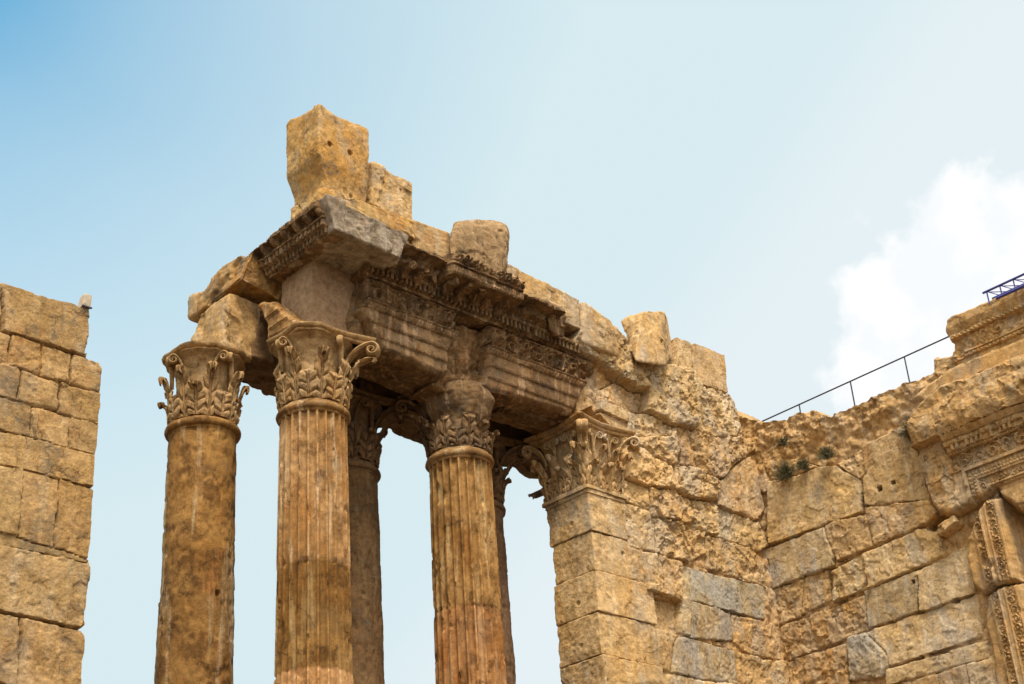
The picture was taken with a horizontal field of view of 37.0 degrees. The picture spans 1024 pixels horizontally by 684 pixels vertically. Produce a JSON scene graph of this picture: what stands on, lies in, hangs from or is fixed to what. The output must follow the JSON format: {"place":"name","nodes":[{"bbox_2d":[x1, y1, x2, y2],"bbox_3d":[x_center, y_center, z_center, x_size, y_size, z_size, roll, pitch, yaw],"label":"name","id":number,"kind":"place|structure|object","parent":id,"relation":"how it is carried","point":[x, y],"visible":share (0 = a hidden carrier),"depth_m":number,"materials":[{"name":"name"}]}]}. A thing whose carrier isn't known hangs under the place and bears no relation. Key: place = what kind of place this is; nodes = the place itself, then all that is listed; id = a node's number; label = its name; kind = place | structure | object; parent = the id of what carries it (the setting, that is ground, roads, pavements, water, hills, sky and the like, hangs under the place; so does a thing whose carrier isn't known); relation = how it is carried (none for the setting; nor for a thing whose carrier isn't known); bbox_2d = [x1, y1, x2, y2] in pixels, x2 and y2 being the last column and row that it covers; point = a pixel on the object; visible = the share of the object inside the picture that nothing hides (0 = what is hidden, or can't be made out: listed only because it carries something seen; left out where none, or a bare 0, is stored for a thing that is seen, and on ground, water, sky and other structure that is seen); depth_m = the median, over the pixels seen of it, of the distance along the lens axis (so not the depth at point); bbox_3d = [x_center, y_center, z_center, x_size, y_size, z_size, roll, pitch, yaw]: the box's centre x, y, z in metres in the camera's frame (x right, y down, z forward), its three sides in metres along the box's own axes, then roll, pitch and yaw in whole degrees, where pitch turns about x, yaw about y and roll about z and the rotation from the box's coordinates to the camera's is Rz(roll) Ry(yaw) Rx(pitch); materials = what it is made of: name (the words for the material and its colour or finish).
{"place":"outdoors","nodes":[
{"label":"outdoors","id":0,"kind":"place"},
{"bbox_2d":[0,283,101,683],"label":"ashlar wall","id":1,"kind":"structure","parent":0,"point":[50,378],"depth_m":31.18,"materials":[{"name":"stone"}]},
{"bbox_2d":[78,293,91,317],"bbox_3d":[-9.709,-0.791,33.572,0.948,0.592,0.356,7,-30,-19],"label":"floodlight","id":2,"kind":"object","parent":1,"relation":"on","point":[84,303],"visible":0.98,"depth_m":33.63,"materials":[{"name":"metal"}]},
{"bbox_2d":[366,161,411,218],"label":"stone block","id":3,"kind":"structure","parent":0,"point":[388,191],"depth_m":40.45,"materials":[{"name":"stone"}]},
{"bbox_2d":[0,0,1023,683],"label":"sky","id":4,"kind":"structure","parent":0,"point":[807,193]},
{"label":"ground","id":5,"kind":"structure","parent":0,"visible":0},
{"bbox_2d":[154,340,249,683],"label":"smooth column","id":6,"kind":"structure","parent":5,"relation":"on","point":[196,619],"depth_m":35.70,"materials":[{"name":"stone"}]},
{"bbox_2d":[266,321,380,683],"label":"fluted column","id":7,"kind":"structure","parent":5,"relation":"on","point":[313,389],"depth_m":35.28,"materials":[{"name":"stone"}]},
{"bbox_2d":[347,386,407,683],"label":"smooth column","id":8,"kind":"structure","parent":5,"relation":"on","point":[368,414],"depth_m":38.77,"materials":[{"name":"stone"}]},
{"bbox_2d":[188,252,550,478],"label":"entablature","id":9,"kind":"structure","parent":8,"relation":"on","point":[223,308],"depth_m":39.20,"materials":[{"name":"stone"}]},
{"bbox_2d":[394,379,506,683],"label":"fluted column","id":10,"kind":"structure","parent":5,"relation":"on","point":[452,422],"depth_m":38.37,"materials":[{"name":"stone"}]},
{"bbox_2d":[248,194,593,434],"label":"entablature","id":11,"kind":"structure","parent":10,"relation":"on","point":[432,323],"depth_m":39.71,"materials":[{"name":"stone"}]},
{"bbox_2d":[291,188,414,241],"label":"stone block","id":12,"kind":"structure","parent":11,"relation":"on","point":[394,221],"depth_m":39.05,"materials":[{"name":"beige stone"}]},
{"bbox_2d":[286,104,368,205],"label":"stone block","id":13,"kind":"structure","parent":12,"relation":"on","point":[326,148],"depth_m":39.59,"materials":[{"name":"beige stone"}]},
{"bbox_2d":[410,220,449,257],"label":"stone block","id":14,"kind":"structure","parent":11,"relation":"on","point":[430,239],"depth_m":40.59,"materials":[{"name":"stone"}]},
{"bbox_2d":[449,219,509,271],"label":"stone block","id":15,"kind":"structure","parent":11,"relation":"on","point":[485,242],"depth_m":41.71,"materials":[{"name":"beige stone"}]},
{"bbox_2d":[505,264,579,336],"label":"stone block","id":16,"kind":"structure","parent":11,"relation":"on","point":[541,290],"depth_m":43.45,"materials":[{"name":"stone"}]},
{"bbox_2d":[579,302,619,356],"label":"stone block","id":17,"kind":"structure","parent":11,"relation":"on","point":[592,320],"depth_m":44.24,"materials":[{"name":"stone"}]},
{"bbox_2d":[490,435,528,683],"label":"smooth column","id":18,"kind":"structure","parent":5,"relation":"on","point":[500,481],"depth_m":42.34,"materials":[{"name":"stone"}]},
{"bbox_2d":[521,324,789,683],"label":"anta wall","id":19,"kind":"structure","parent":5,"relation":"on","point":[654,505],"depth_m":43.48,"materials":[{"name":"stone"}]},
{"bbox_2d":[621,311,671,364],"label":"stone block","id":20,"kind":"structure","parent":19,"relation":"on","point":[648,335],"depth_m":45.75,"materials":[{"name":"stone"}]},
{"bbox_2d":[737,288,1023,683],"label":"door wall","id":21,"kind":"structure","parent":5,"relation":"on","point":[876,579],"depth_m":43.12,"materials":[{"name":"stone"}]},
{"bbox_2d":[774,436,790,450],"bbox_3d":[8.356,3.081,47.282,0.470,0.519,0.654,21,-37,-39],"label":"weed","id":22,"kind":"object","parent":21,"relation":"attached to","point":[783,442],"visible":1,"depth_m":47.30,"materials":[{"name":"green plant"}]},
{"bbox_2d":[772,461,796,486],"bbox_3d":[8.315,3.935,46.823,0.628,0.832,0.942,9,-31,-23],"label":"weed","id":23,"kind":"object","parent":21,"relation":"attached to","point":[785,472],"visible":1,"depth_m":46.80,"materials":[{"name":"green plant"}]},
{"bbox_2d":[795,456,809,471],"bbox_3d":[8.817,3.723,46.429,0.559,0.549,0.566,-3,-28,-3],"label":"weed","id":24,"kind":"object","parent":21,"relation":"attached to","point":[803,464],"visible":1,"depth_m":46.41,"materials":[{"name":"green plant"}]},
{"bbox_2d":[814,444,836,463],"bbox_3d":[9.374,3.330,45.903,0.616,0.660,0.750,21,-37,-39],"label":"weed","id":25,"kind":"object","parent":21,"relation":"on","point":[826,453],"visible":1,"depth_m":45.87,"materials":[{"name":"green plant"}]},
{"bbox_2d":[762,336,948,421],"bbox_3d":[10.213,1.750,46.486,0.048,1.157,7.811,21,-37,-39],"label":"railing","id":26,"kind":"object","parent":21,"relation":"on","point":[850,381],"visible":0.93,"depth_m":46.34,"materials":[{"name":"metal"}]},
{"bbox_2d":[892,415,909,441],"bbox_3d":[11.390,2.476,44.090,0.774,0.833,0.881,-2,-28,-4],"label":"weed","id":27,"kind":"object","parent":21,"relation":"attached to","point":[904,432],"visible":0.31,"depth_m":44.12,"materials":[{"name":"green plant"}]},
{"bbox_2d":[934,356,951,371],"bbox_3d":[12.636,0.628,44.758,0.896,0.831,0.615,50,-59,-56],"label":"loose stone","id":28,"kind":"object","parent":21,"relation":"on","point":[940,363],"visible":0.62,"depth_m":44.51,"materials":[{"name":"stone"}]},
{"bbox_2d":[937,515,964,538],"bbox_3d":[12.103,5.117,42.250,0.594,0.490,0.748,21,-37,-39],"label":"loose stone","id":29,"kind":"object","parent":21,"relation":"on","point":[950,526],"visible":1,"depth_m":42.10,"materials":[{"name":"stone"}]},
{"bbox_2d":[982,273,1023,303],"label":"truss railing","id":30,"kind":"object","parent":21,"relation":"on","point":[1016,288],"visible":1,"depth_m":42.70,"materials":[{"name":"blue metal"}]}
]}

